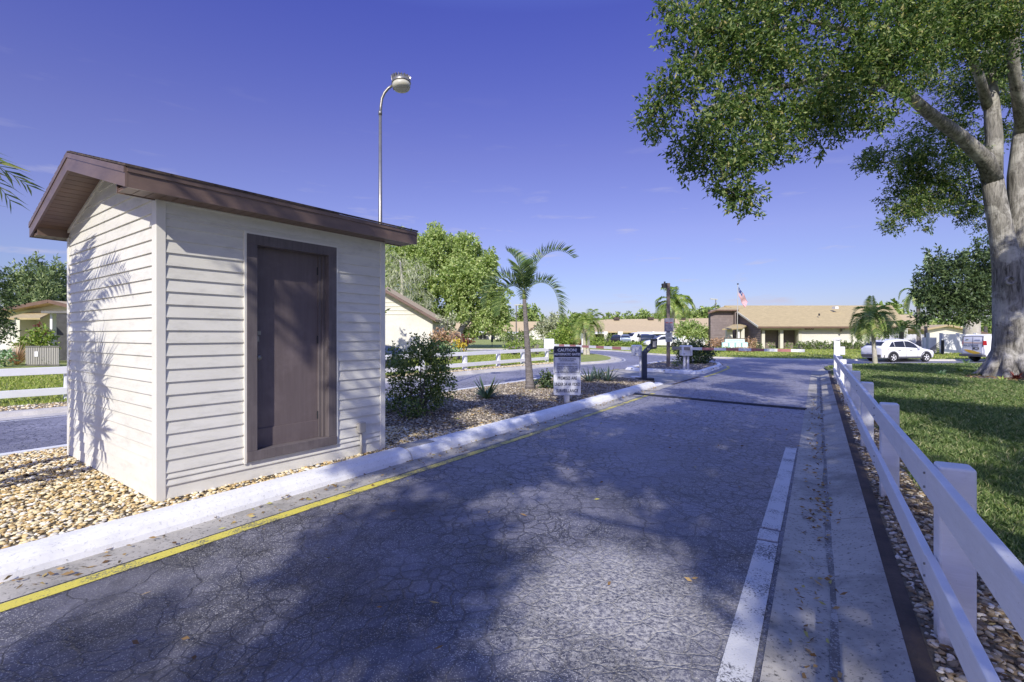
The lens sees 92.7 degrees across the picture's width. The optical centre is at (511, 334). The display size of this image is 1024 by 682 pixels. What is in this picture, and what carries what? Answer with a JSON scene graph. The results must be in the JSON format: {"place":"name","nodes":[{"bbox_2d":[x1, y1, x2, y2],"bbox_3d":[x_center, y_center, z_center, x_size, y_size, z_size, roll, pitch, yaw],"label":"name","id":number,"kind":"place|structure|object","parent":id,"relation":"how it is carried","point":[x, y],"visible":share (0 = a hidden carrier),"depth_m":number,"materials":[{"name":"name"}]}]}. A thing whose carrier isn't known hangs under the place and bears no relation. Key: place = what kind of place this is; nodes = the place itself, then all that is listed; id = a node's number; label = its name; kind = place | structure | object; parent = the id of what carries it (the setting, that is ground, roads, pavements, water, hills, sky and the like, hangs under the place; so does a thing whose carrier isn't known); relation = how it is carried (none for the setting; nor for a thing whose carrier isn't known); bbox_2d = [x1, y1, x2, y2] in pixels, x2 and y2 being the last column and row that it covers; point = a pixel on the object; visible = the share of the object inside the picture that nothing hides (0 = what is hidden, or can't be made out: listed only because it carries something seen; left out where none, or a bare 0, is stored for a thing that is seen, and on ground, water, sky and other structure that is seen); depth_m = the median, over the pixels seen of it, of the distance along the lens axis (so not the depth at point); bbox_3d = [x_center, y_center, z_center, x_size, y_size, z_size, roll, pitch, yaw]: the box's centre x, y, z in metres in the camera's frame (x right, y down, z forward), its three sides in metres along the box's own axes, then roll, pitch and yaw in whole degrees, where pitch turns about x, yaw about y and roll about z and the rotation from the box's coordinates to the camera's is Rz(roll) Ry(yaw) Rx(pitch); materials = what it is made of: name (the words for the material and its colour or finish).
{"place":"outdoors","nodes":[
{"label":"outdoors","id":0,"kind":"place"},
{"bbox_2d":[1,343,38,364],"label":"bronze grass","id":1,"kind":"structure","parent":0,"point":[20,357],"depth_m":24.70,"materials":[{"name":"brown plant"}]},
{"bbox_2d":[0,351,610,406],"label":"lawn","id":2,"kind":"structure","parent":0,"point":[590,357],"depth_m":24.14,"materials":[{"name":"green plant"}]},
{"bbox_2d":[0,347,19,366],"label":"grey shrub","id":3,"kind":"object","parent":2,"relation":"on","point":[5,353],"visible":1,"depth_m":23.00,"materials":[{"name":"green plant"}]},
{"bbox_2d":[0,266,25,345],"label":"edge tree","id":4,"kind":"object","parent":2,"relation":"on","point":[4,331],"visible":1,"depth_m":19.07,"materials":[{"name":"green plant"}]},
{"bbox_2d":[0,300,66,360],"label":"carport house","id":5,"kind":"structure","parent":2,"relation":"on","point":[51,314],"depth_m":29.05,"materials":[{"name":"white paint"}]},
{"bbox_2d":[25,346,41,365],"bbox_3d":[-23.058,1.015,23.515,0.730,0.970,0.090,0,0,0],"label":"slatted screen","id":6,"kind":"object","parent":2,"relation":"on","point":[33,355],"visible":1,"depth_m":23.50,"materials":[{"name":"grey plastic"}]},
{"bbox_2d":[11,323,60,349],"bbox_3d":[-25.295,0.477,25.986,2.213,2.280,1.487,0,0,0],"label":"green shrub","id":7,"kind":"object","parent":2,"relation":"on","point":[36,338],"visible":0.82,"depth_m":25.83,"materials":[{"name":"green plant"}]},
{"bbox_2d":[41,346,60,365],"bbox_3d":[-22.216,1.015,23.520,0.873,0.970,0.080,0,0,0],"label":"slatted screen","id":8,"kind":"object","parent":2,"relation":"on","point":[50,354],"visible":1,"depth_m":23.50,"materials":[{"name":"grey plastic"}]},
{"bbox_2d":[0,362,553,411],"bbox_3d":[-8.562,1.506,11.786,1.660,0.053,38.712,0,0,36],"label":"verge rocks","id":9,"kind":"object","parent":2,"relation":"on","point":[63,404],"visible":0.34,"depth_m":10.68,"materials":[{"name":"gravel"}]},
{"bbox_2d":[0,348,548,399],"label":"rail fence","id":10,"kind":"object","parent":9,"relation":"on","point":[464,364],"visible":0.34,"depth_m":11.33,"materials":[{"name":"white wood"}]},
{"bbox_2d":[385,286,446,351],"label":"gabled house","id":11,"kind":"structure","parent":2,"relation":"on","point":[405,316],"depth_m":32.00,"materials":[{"name":"white paint"}]},
{"bbox_2d":[429,327,462,357],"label":"ti plants","id":12,"kind":"object","parent":2,"relation":"on","point":[445,336],"visible":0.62,"depth_m":30.86,"materials":[{"name":"red plant"}]},
{"bbox_2d":[435,313,458,347],"bbox_3d":[-4.508,0.035,33.068,1.850,3.148,1.062,0,0,0],"label":"thin tree","id":13,"kind":"object","parent":2,"relation":"on","point":[453,322],"visible":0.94,"depth_m":32.98,"materials":[{"name":"green plant"}]},
{"bbox_2d":[451,337,466,359],"bbox_3d":[-3.147,0.843,29.051,1.089,1.529,1.010,0,0,0],"label":"yellow croton","id":14,"kind":"object","parent":2,"relation":"on","point":[461,345],"visible":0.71,"depth_m":28.91,"materials":[{"name":"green plant"}]},
{"bbox_2d":[501,339,524,354],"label":"garden hedge","id":15,"kind":"object","parent":2,"relation":"on","point":[515,347],"visible":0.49,"depth_m":36.45,"materials":[{"name":"green plant"}]},
{"bbox_2d":[501,328,535,348],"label":"green shrub","id":16,"kind":"object","parent":2,"relation":"on","point":[510,334],"visible":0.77,"depth_m":41.87,"materials":[{"name":"green plant"}]},
{"bbox_2d":[523,336,543,354],"bbox_3d":[1.665,1.019,36.753,1.722,1.880,2.162,0,0,0],"label":"garden hedge","id":17,"kind":"object","parent":2,"relation":"on","point":[534,345],"visible":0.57,"depth_m":36.45,"materials":[{"name":"green plant"}]},
{"bbox_2d":[541,326,577,353],"bbox_3d":[3.686,0.445,38.009,2.882,2.359,1.913,0,0,0],"label":"broad shrub","id":18,"kind":"object","parent":2,"relation":"on","point":[563,334],"visible":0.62,"depth_m":37.82,"materials":[{"name":"green plant"}]},
{"bbox_2d":[572,308,605,354],"bbox_3d":[5.771,-0.221,37.076,2.809,3.500,2.778,0,0,0],"label":"twin palm","id":19,"kind":"object","parent":2,"relation":"on","point":[583,321],"visible":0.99,"depth_m":36.87,"materials":[{"name":"green plant"}]},
{"bbox_2d":[385,244,436,312],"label":"mossy tree","id":20,"kind":"object","parent":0,"point":[402,286],"visible":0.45,"depth_m":48.07,"materials":[{"name":"green plant"}]},
{"bbox_2d":[0,350,983,681],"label":"asphalt road","id":21,"kind":"structure","parent":0,"point":[504,582],"depth_m":3.28,"materials":[{"name":"grey asphalt"}]},
{"bbox_2d":[0,479,394,611],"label":"yellow edge line","id":22,"kind":"object","parent":21,"relation":"on","point":[70,584],"visible":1,"depth_m":3.55,"materials":[{"name":"paint"}]},
{"bbox_2d":[0,374,589,456],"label":"thin kerb","id":23,"kind":"structure","parent":21,"relation":"on","point":[29,450],"depth_m":6.39,"materials":[{"name":"concrete"}]},
{"bbox_2d":[0,351,621,420],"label":"lane kerb","id":24,"kind":"structure","parent":21,"relation":"on","point":[28,413],"depth_m":10.11,"materials":[{"name":"concrete"}]},
{"bbox_2d":[0,378,654,548],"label":"island bed","id":25,"kind":"object","parent":21,"relation":"on","point":[94,512],"visible":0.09,"depth_m":5.03,"materials":[{"name":"soil"}]},
{"bbox_2d":[0,153,46,210],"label":"leaning palm","id":26,"kind":"object","parent":25,"relation":"on","point":[2,162],"visible":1,"depth_m":4.90,"materials":[{"name":"green plant"}]},
{"bbox_2d":[28,151,417,501],"bbox_3d":[-3.602,-0.168,6.251,3.520,3.416,3.176,0,0,36],"label":"guard booth","id":27,"kind":"object","parent":25,"relation":"on","point":[218,335],"visible":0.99,"depth_m":5.08,"materials":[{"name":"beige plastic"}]},
{"bbox_2d":[257,247,317,447],"bbox_3d":[-2.491,0.133,5.412,0.104,2.125,0.758,0,0,36],"label":"door","id":28,"kind":"structure","parent":27,"relation":"in","point":[287,282],"depth_m":5.42,"materials":[{"name":"wood"}]},
{"bbox_2d":[0,416,516,548],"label":"river rocks","id":29,"kind":"object","parent":25,"relation":"on","point":[23,489],"visible":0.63,"depth_m":4.60,"materials":[{"name":"beige gravel"}]},
{"bbox_2d":[395,439,434,448],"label":"paver block","id":30,"kind":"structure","parent":29,"relation":"on","point":[415,443],"depth_m":6.51,"materials":[{"name":"concrete"}]},
{"bbox_2d":[378,72,410,221],"bbox_3d":[-2.604,-2.122,10.810,0.733,7.344,0.443,0,0,0],"label":"street lamp","id":31,"kind":"object","parent":25,"relation":"on","point":[401,82],"visible":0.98,"depth_m":10.77,"materials":[{"name":"metal"}]},
{"bbox_2d":[385,332,458,419],"bbox_3d":[-1.778,0.814,9.255,1.591,1.750,1.452,0,0,0],"label":"island shrub","id":32,"kind":"object","parent":25,"relation":"on","point":[426,352],"visible":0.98,"depth_m":9.18,"materials":[{"name":"green plant"}]},
{"bbox_2d":[473,375,501,398],"bbox_3d":[-0.590,1.226,11.495,1.047,0.547,0.916,0,0,0],"label":"strap leaf plant","id":33,"kind":"object","parent":25,"relation":"on","point":[486,394],"visible":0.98,"depth_m":11.50,"materials":[{"name":"plant"}]},
{"bbox_2d":[385,376,647,430],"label":"leaf litter","id":34,"kind":"object","parent":25,"relation":"on","point":[503,401],"visible":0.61,"depth_m":10.77,"materials":[{"name":"brown plant"}]},
{"bbox_2d":[385,375,653,432],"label":"weathered rocks","id":35,"kind":"object","parent":25,"relation":"on","point":[481,418],"visible":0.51,"depth_m":10.56,"materials":[{"name":"beige gravel"}]},
{"bbox_2d":[479,242,578,388],"bbox_3d":[0.416,-0.559,13.594,2.463,4.139,2.311,0,0,36],"label":"young palm","id":36,"kind":"object","parent":25,"relation":"on","point":[524,280],"visible":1,"depth_m":13.53,"materials":[{"name":"green plant"}]},
{"bbox_2d":[534,368,553,388],"bbox_3d":[0.960,1.293,13.693,0.860,0.734,0.643,0,0,0],"label":"shrub","id":37,"kind":"object","parent":25,"relation":"on","point":[547,381],"visible":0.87,"depth_m":13.65,"materials":[{"name":"green plant"}]},
{"bbox_2d":[554,346,580,402],"bbox_3d":[1.216,0.901,10.805,0.599,1.297,0.130,0,0,0],"label":"warning sign","id":38,"kind":"object","parent":25,"relation":"on","point":[567,371],"visible":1,"depth_m":10.75,"materials":[{"name":"metal"}]},
{"bbox_2d":[580,367,599,381],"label":"aloe plant","id":39,"kind":"object","parent":25,"relation":"on","point":[590,377],"visible":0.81,"depth_m":15.61,"materials":[{"name":"plant"}]},
{"bbox_2d":[598,366,624,380],"bbox_3d":[3.104,1.237,15.837,1.203,0.578,0.945,0,0,0],"label":"aloe plant","id":40,"kind":"object","parent":25,"relation":"on","point":[608,376],"visible":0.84,"depth_m":15.74,"materials":[{"name":"plant"}]},
{"bbox_2d":[0,382,662,582],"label":"island kerb","id":41,"kind":"structure","parent":21,"relation":"on","point":[23,559],"depth_m":4.38,"materials":[{"name":"white concrete"}]},
{"bbox_2d":[0,384,671,602],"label":"gutter pan","id":42,"kind":"object","parent":21,"relation":"on","point":[30,583],"visible":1,"depth_m":4.18,"materials":[{"name":"concrete"}]},
{"bbox_2d":[0,387,846,681],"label":"lane leaves","id":43,"kind":"object","parent":21,"relation":"on","point":[834,679],"visible":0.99,"depth_m":3.84,"materials":[{"name":"brown plant"}]},
{"bbox_2d":[389,393,654,479],"bbox_3d":[1.288,1.591,9.339,0.144,0.001,9.510,0,0,33],"label":"worn edge line","id":44,"kind":"object","parent":21,"relation":"on","point":[468,454],"visible":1,"depth_m":7.02,"materials":[{"name":"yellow paint"}]},
{"bbox_2d":[605,369,700,383],"bbox_3d":[5.050,1.594,19.325,4.036,0.012,5.910,0,0,37],"label":"concrete pad","id":45,"kind":"object","parent":21,"relation":"on","point":[663,377],"visible":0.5,"depth_m":19.07,"materials":[{"name":"concrete"}]},
{"bbox_2d":[554,344,641,376],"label":"barrier gate","id":46,"kind":"structure","parent":45,"relation":"on","point":[636,350],"depth_m":18.69,"materials":[{"name":"metal"}]},
{"bbox_2d":[635,339,657,380],"bbox_3d":[4.724,0.856,17.100,0.699,1.449,0.440,0,0,0],"label":"card reader","id":47,"kind":"object","parent":45,"relation":"on","point":[650,346],"visible":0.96,"depth_m":17.03,"materials":[{"name":"metal"}]},
{"bbox_2d":[625,360,722,373],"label":"gate island kerb","id":48,"kind":"structure","parent":21,"relation":"on","point":[707,370],"depth_m":20.84,"materials":[{"name":"concrete"}]},
{"bbox_2d":[636,361,714,369],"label":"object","id":49,"kind":"object","parent":21,"relation":"on","point":[657,367],"visible":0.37,"depth_m":23.14,"materials":[{"name":"gravel"}]},
{"bbox_2d":[661,281,673,366],"bbox_3d":[7.322,-0.482,22.990,0.515,4.064,0.220,0,0,0],"label":"timber pole","id":50,"kind":"object","parent":49,"relation":"on","point":[668,325],"visible":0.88,"depth_m":22.93,"materials":[{"name":"brown wood"}]},
{"bbox_2d":[626,361,722,371],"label":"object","id":51,"kind":"object","parent":49,"relation":"on","point":[675,368],"visible":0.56,"depth_m":23.60,"materials":[{"name":"gravel"}]},
{"bbox_2d":[670,337,718,363],"bbox_3d":[9.738,0.870,25.887,2.626,1.792,1.812,0,0,0],"label":"gate island shrub","id":52,"kind":"object","parent":49,"relation":"on","point":[698,357],"visible":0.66,"depth_m":25.63,"materials":[{"name":"green plant"}]},
{"bbox_2d":[672,345,804,369],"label":"barrier gate","id":53,"kind":"structure","parent":49,"relation":"on","point":[685,350],"depth_m":20.35,"materials":[{"name":"metal"}]},
{"bbox_2d":[453,349,984,360],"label":"kerb","id":54,"kind":"structure","parent":21,"relation":"on","point":[777,358],"depth_m":30.97,"materials":[{"name":"concrete"}]},
{"bbox_2d":[633,393,806,409],"bbox_3d":[4.793,1.577,11.762,4.008,0.038,0.233,0,0,42],"label":"rubber strip","id":55,"kind":"object","parent":21,"relation":"on","point":[753,404],"visible":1,"depth_m":11.46,"materials":[{"name":"rubber"}]},
{"bbox_2d":[716,447,796,681],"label":"white edge line","id":56,"kind":"object","parent":21,"relation":"on","point":[738,662],"visible":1,"depth_m":3.00,"materials":[{"name":"paint"}]},
{"bbox_2d":[760,368,915,681],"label":"concrete gutter","id":57,"kind":"object","parent":21,"relation":"on","point":[872,645],"visible":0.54,"depth_m":3.10,"materials":[{"name":"grey concrete"}]},
{"bbox_2d":[819,374,841,681],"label":"seam dirt","id":58,"kind":"structure","parent":57,"relation":"on","point":[834,658],"depth_m":3.10,"materials":[{"name":"soil"}]},
{"bbox_2d":[828,371,937,681],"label":"edging strip","id":59,"kind":"object","parent":21,"relation":"on","point":[920,660],"visible":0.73,"depth_m":3.00,"materials":[{"name":"grey concrete"}]},
{"bbox_2d":[861,339,933,361],"bbox_3d":[23.236,0.912,29.394,3.808,1.364,1.801,0,0,-9],"label":"parked suv","id":60,"kind":"object","parent":21,"relation":"on","point":[892,350],"visible":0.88,"depth_m":28.69,"materials":[{"name":"white paint"}]},
{"bbox_2d":[959,335,991,360],"bbox_3d":[29.343,0.794,28.850,4.495,1.601,1.584,0,0,0],"label":"service van","id":61,"kind":"object","parent":21,"relation":"on","point":[976,347],"visible":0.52,"depth_m":28.66,"materials":[{"name":"white paint"}]},
{"bbox_2d":[0,0,1023,321],"label":"sky","id":62,"kind":"structure","parent":0,"point":[511,128],"materials":[{"name":"blue"}]},
{"bbox_2d":[450,338,985,358],"bbox_3d":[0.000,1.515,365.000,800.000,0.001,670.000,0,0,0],"label":"lawn","id":63,"kind":"structure","parent":0,"point":[485,344],"depth_m":58.52,"materials":[{"name":"green plant"}]},
{"bbox_2d":[0,258,23,307],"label":"tall conifer","id":64,"kind":"object","parent":63,"relation":"on","point":[12,276],"visible":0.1,"depth_m":63.50,"materials":[{"name":"green plant"}]},
{"bbox_2d":[12,256,40,304],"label":"tree","id":65,"kind":"object","parent":63,"relation":"on","point":[28,279],"visible":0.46,"depth_m":61.65,"materials":[{"name":"green plant"}]},
{"bbox_2d":[27,251,47,280],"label":"tall conifer","id":66,"kind":"object","parent":63,"relation":"on","point":[37,262],"visible":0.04,"depth_m":65.65,"materials":[{"name":"green plant"}]},
{"bbox_2d":[31,264,63,301],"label":"tall conifer","id":67,"kind":"object","parent":63,"relation":"on","point":[47,291],"visible":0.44,"depth_m":59.73,"materials":[{"name":"green plant"}]},
{"bbox_2d":[41,252,66,300],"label":"tall conifer","id":68,"kind":"object","parent":63,"relation":"on","point":[56,275],"visible":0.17,"depth_m":64.06,"materials":[{"name":"green plant"}]},
{"bbox_2d":[53,260,66,301],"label":"tall conifer","id":69,"kind":"object","parent":63,"relation":"on","point":[64,277],"visible":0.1,"depth_m":65.63,"materials":[{"name":"green plant"}]},
{"bbox_2d":[385,220,515,347],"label":"rounded oak","id":70,"kind":"object","parent":63,"relation":"on","point":[463,265],"visible":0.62,"depth_m":54.09,"materials":[{"name":"green plant"}]},
{"bbox_2d":[447,322,543,339],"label":"villa row","id":71,"kind":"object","parent":63,"relation":"on","point":[520,325],"visible":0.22,"depth_m":160.00,"materials":[{"name":"white paint"}]},
{"bbox_2d":[515,302,535,321],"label":"distant pine","id":72,"kind":"object","parent":63,"relation":"on","point":[531,313],"visible":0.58,"depth_m":169.59,"materials":[{"name":"green plant"}]},
{"bbox_2d":[531,308,569,341],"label":"grey green tree","id":73,"kind":"object","parent":63,"relation":"on","point":[540,329],"visible":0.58,"depth_m":71.46,"materials":[{"name":"green plant"}]},
{"bbox_2d":[557,316,574,336],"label":"fan palm clump","id":74,"kind":"object","parent":63,"relation":"on","point":[566,323],"visible":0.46,"depth_m":54.65,"materials":[{"name":"green plant"}]},
{"bbox_2d":[586,340,645,345],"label":"long low hedge","id":75,"kind":"object","parent":63,"relation":"on","point":[617,343],"visible":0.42,"depth_m":66.17,"materials":[{"name":"green plant"}]},
{"bbox_2d":[581,317,707,340],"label":"long villa building","id":76,"kind":"structure","parent":63,"relation":"on","point":[617,325],"depth_m":121.61,"materials":[{"name":"white paint"}]},
{"bbox_2d":[637,308,652,318],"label":"distant pine","id":77,"kind":"object","parent":63,"relation":"on","point":[641,315],"visible":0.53,"depth_m":176.27,"materials":[{"name":"green plant"}]},
{"bbox_2d":[654,286,696,335],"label":"queen palm","id":78,"kind":"object","parent":63,"relation":"on","point":[678,305],"visible":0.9,"depth_m":74.20,"materials":[{"name":"green plant"}]},
{"bbox_2d":[672,317,708,344],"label":"flowering tree","id":79,"kind":"object","parent":63,"relation":"on","point":[692,329],"visible":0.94,"depth_m":59.61,"materials":[{"name":"green plant"}]},
{"bbox_2d":[704,337,728,347],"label":"bronze shrub","id":80,"kind":"object","parent":63,"relation":"on","point":[717,343],"visible":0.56,"depth_m":50.84,"materials":[{"name":"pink plant"}]},
{"bbox_2d":[722,338,747,347],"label":"monument sign","id":81,"kind":"object","parent":63,"relation":"on","point":[733,342],"visible":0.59,"depth_m":48.30,"materials":[{"name":"white paint"}]},
{"bbox_2d":[542,347,985,358],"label":"grass","id":82,"kind":"structure","parent":63,"relation":"on","point":[766,354],"depth_m":37.28,"materials":[{"name":"green plant"}]},
{"bbox_2d":[793,339,865,349],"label":"clipped hedge","id":83,"kind":"object","parent":63,"relation":"on","point":[823,345],"visible":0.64,"depth_m":50.84,"materials":[{"name":"green plant"}]},
{"bbox_2d":[875,298,903,313],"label":"distant pine","id":84,"kind":"object","parent":63,"relation":"on","point":[893,305],"visible":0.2,"depth_m":108.82,"materials":[{"name":"green plant"}]},
{"bbox_2d":[882,334,923,347],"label":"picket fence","id":85,"kind":"object","parent":63,"relation":"on","point":[911,337],"visible":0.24,"depth_m":44.00,"materials":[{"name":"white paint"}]},
{"bbox_2d":[884,320,922,338],"bbox_3d":[31.878,0.172,39.929,2.581,2.855,2.537,0,0,-32],"label":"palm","id":86,"kind":"object","parent":63,"relation":"on","point":[904,325],"visible":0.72,"depth_m":39.66,"materials":[{"name":"green plant"}]},
{"bbox_2d":[898,253,931,345],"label":"foxtail palm","id":87,"kind":"object","parent":63,"relation":"on","point":[907,304],"visible":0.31,"depth_m":44.05,"materials":[{"name":"green plant"}]},
{"bbox_2d":[908,325,989,347],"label":"white gabled house","id":88,"kind":"structure","parent":63,"relation":"on","point":[934,330],"depth_m":58.00,"materials":[{"name":"paint"}]},
{"bbox_2d":[907,232,991,329],"bbox_3d":[32.160,-2.390,34.461,9.373,9.672,3.781,0,0,-17],"label":"glossy dark tree","id":89,"kind":"object","parent":63,"relation":"on","point":[972,291],"visible":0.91,"depth_m":33.72,"materials":[{"name":"green plant"}]},
{"bbox_2d":[922,333,991,352],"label":"white boundary wall","id":90,"kind":"structure","parent":63,"relation":"on","point":[952,343],"depth_m":40.00,"materials":[{"name":"paint"}]},
{"bbox_2d":[953,302,987,333],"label":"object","id":91,"kind":"object","parent":63,"relation":"on","point":[975,328],"visible":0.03,"depth_m":41.56,"materials":[{"name":"plant"}]},
{"bbox_2d":[824,362,1023,565],"bbox_3d":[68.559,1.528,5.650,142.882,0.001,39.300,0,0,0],"label":"lawn","id":92,"kind":"structure","parent":0,"point":[828,368],"depth_m":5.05,"materials":[{"name":"plant"}]},
{"bbox_2d":[628,0,1023,377],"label":"spreading oak","id":93,"kind":"object","parent":92,"relation":"on","point":[950,27],"visible":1,"depth_m":12.05,"materials":[{"name":"green plant"}]},
{"bbox_2d":[849,296,900,363],"bbox_3d":[18.403,-0.243,25.028,2.188,3.566,2.332,0,0,0],"label":"corner palm","id":94,"kind":"object","parent":92,"relation":"on","point":[864,325],"visible":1,"depth_m":24.81,"materials":[{"name":"green plant"}]},
{"bbox_2d":[832,375,1023,681],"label":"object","id":95,"kind":"object","parent":92,"relation":"on","point":[931,650],"visible":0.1,"depth_m":2.89,"materials":[{"name":"gravel"}]},
{"bbox_2d":[832,375,1023,681],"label":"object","id":96,"kind":"object","parent":95,"relation":"on","point":[920,606],"visible":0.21,"depth_m":2.74,"materials":[{"name":"beige gravel"}]},
{"bbox_2d":[833,337,1023,681],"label":"rail fence","id":97,"kind":"object","parent":95,"relation":"on","point":[969,544],"visible":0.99,"depth_m":2.34,"materials":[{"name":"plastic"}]},
{"bbox_2d":[835,381,1023,677],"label":"bed leaves","id":98,"kind":"object","parent":95,"relation":"on","point":[999,633],"visible":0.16,"depth_m":2.79,"materials":[{"name":"brown plant"}]},
{"label":"ground","id":99,"kind":"structure","parent":0,"visible":0},
{"bbox_2d":[629,332,652,341],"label":"panel van","id":100,"kind":"object","parent":99,"relation":"on","point":[634,336],"visible":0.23,"depth_m":84.93,"materials":[{"name":"white paint"}]},
{"bbox_2d":[643,335,679,346],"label":"parked car","id":101,"kind":"object","parent":99,"relation":"on","point":[661,340],"visible":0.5,"depth_m":61.22,"materials":[{"name":"white paint"}]},
{"bbox_2d":[447,313,991,336],"bbox_3d":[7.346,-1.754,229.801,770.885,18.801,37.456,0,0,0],"label":"woods","id":102,"kind":"object","parent":99,"relation":"on","point":[935,321],"visible":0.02,"depth_m":225.43,"materials":[{"name":"plant"}]},
{"bbox_2d":[708,305,908,348],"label":"clubhouse","id":103,"kind":"structure","parent":99,"relation":"on","point":[780,326],"depth_m":55.68,"materials":[{"name":"white paint"}]},
{"bbox_2d":[765,330,776,347],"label":"door panel","id":104,"kind":"structure","parent":103,"relation":"in","point":[770,335],"depth_m":55.29,"materials":[{"name":"brown"}]},
{"bbox_2d":[784,330,794,347],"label":"door panel","id":105,"kind":"structure","parent":103,"relation":"in","point":[789,335],"depth_m":55.29,"materials":[{"name":"brown"}]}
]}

